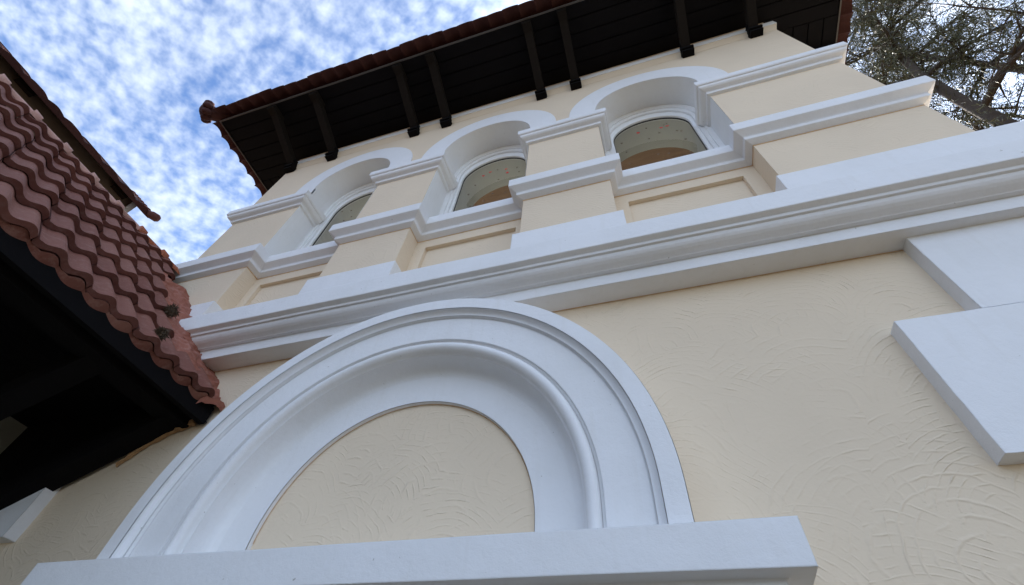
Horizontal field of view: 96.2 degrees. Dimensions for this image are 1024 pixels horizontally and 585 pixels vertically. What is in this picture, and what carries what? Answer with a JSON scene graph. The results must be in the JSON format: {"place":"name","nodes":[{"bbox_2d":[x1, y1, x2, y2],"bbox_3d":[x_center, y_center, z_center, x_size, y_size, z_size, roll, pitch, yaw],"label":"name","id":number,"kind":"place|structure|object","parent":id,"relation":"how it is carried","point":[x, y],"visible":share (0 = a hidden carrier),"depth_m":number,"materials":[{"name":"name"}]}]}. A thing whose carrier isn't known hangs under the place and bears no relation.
{"place":"outdoors","nodes":[
{"label":"outdoors","id":0,"kind":"place"},
{"bbox_2d":[0,42,160,221],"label":"wing","id":1,"kind":"structure","parent":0,"point":[27,88],"depth_m":5.04,"materials":[{"name":"brown wood"}]},
{"bbox_2d":[0,0,1023,584],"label":"tower house","id":2,"kind":"structure","parent":0,"point":[630,292],"depth_m":2.29,"materials":[{"name":"beige paint"}]},
{"bbox_2d":[0,74,224,509],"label":"lean to wing","id":3,"kind":"object","parent":2,"relation":"attached to","point":[96,372],"visible":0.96,"depth_m":2.66,"materials":[{"name":"red tile"}]},
{"bbox_2d":[152,325,171,340],"bbox_3d":[-1.952,0.225,2.555,0.088,0.096,0.096,-11,-53,14],"label":"moss tuft","id":4,"kind":"object","parent":3,"relation":"on","point":[161,332],"visible":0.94,"depth_m":2.54,"materials":[{"name":"green plant"}]},
{"bbox_2d":[163,302,179,318],"bbox_3d":[-2.311,0.124,3.126,0.107,0.117,0.118,-11,-53,14],"label":"moss tuft","id":5,"kind":"object","parent":3,"relation":"on","point":[171,310],"visible":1,"depth_m":3.11,"materials":[{"name":"green plant"}]},
{"bbox_2d":[264,147,412,255],"bbox_3d":[-1.777,-0.897,5.330,2.000,2.350,0.719,-11,-53,14],"label":"window","id":6,"kind":"structure","parent":2,"relation":"in","point":[342,191],"depth_m":5.61,"materials":[{"name":"white paint"}]},
{"bbox_2d":[422,110,555,216],"bbox_3d":[-0.190,-1.201,4.938,2.000,2.350,0.719,-11,-53,14],"label":"window","id":7,"kind":"structure","parent":2,"relation":"in","point":[483,156],"depth_m":5.32,"materials":[{"name":"white paint"}]},
{"bbox_2d":[569,66,733,163],"bbox_3d":[1.403,-1.506,4.545,2.000,2.350,0.719,-11,-53,14],"label":"window","id":8,"kind":"structure","parent":2,"relation":"in","point":[655,109],"depth_m":4.91,"materials":[{"name":"white paint"}]},
{"bbox_2d":[0,0,1023,264],"label":"sky","id":9,"kind":"structure","parent":0,"point":[134,77],"materials":[{"name":"blue"}]},
{"bbox_2d":[846,0,1023,130],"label":"conifer tree","id":10,"kind":"object","parent":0,"point":[899,58],"visible":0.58,"depth_m":11.64,"materials":[{"name":"green plant"}]}
]}

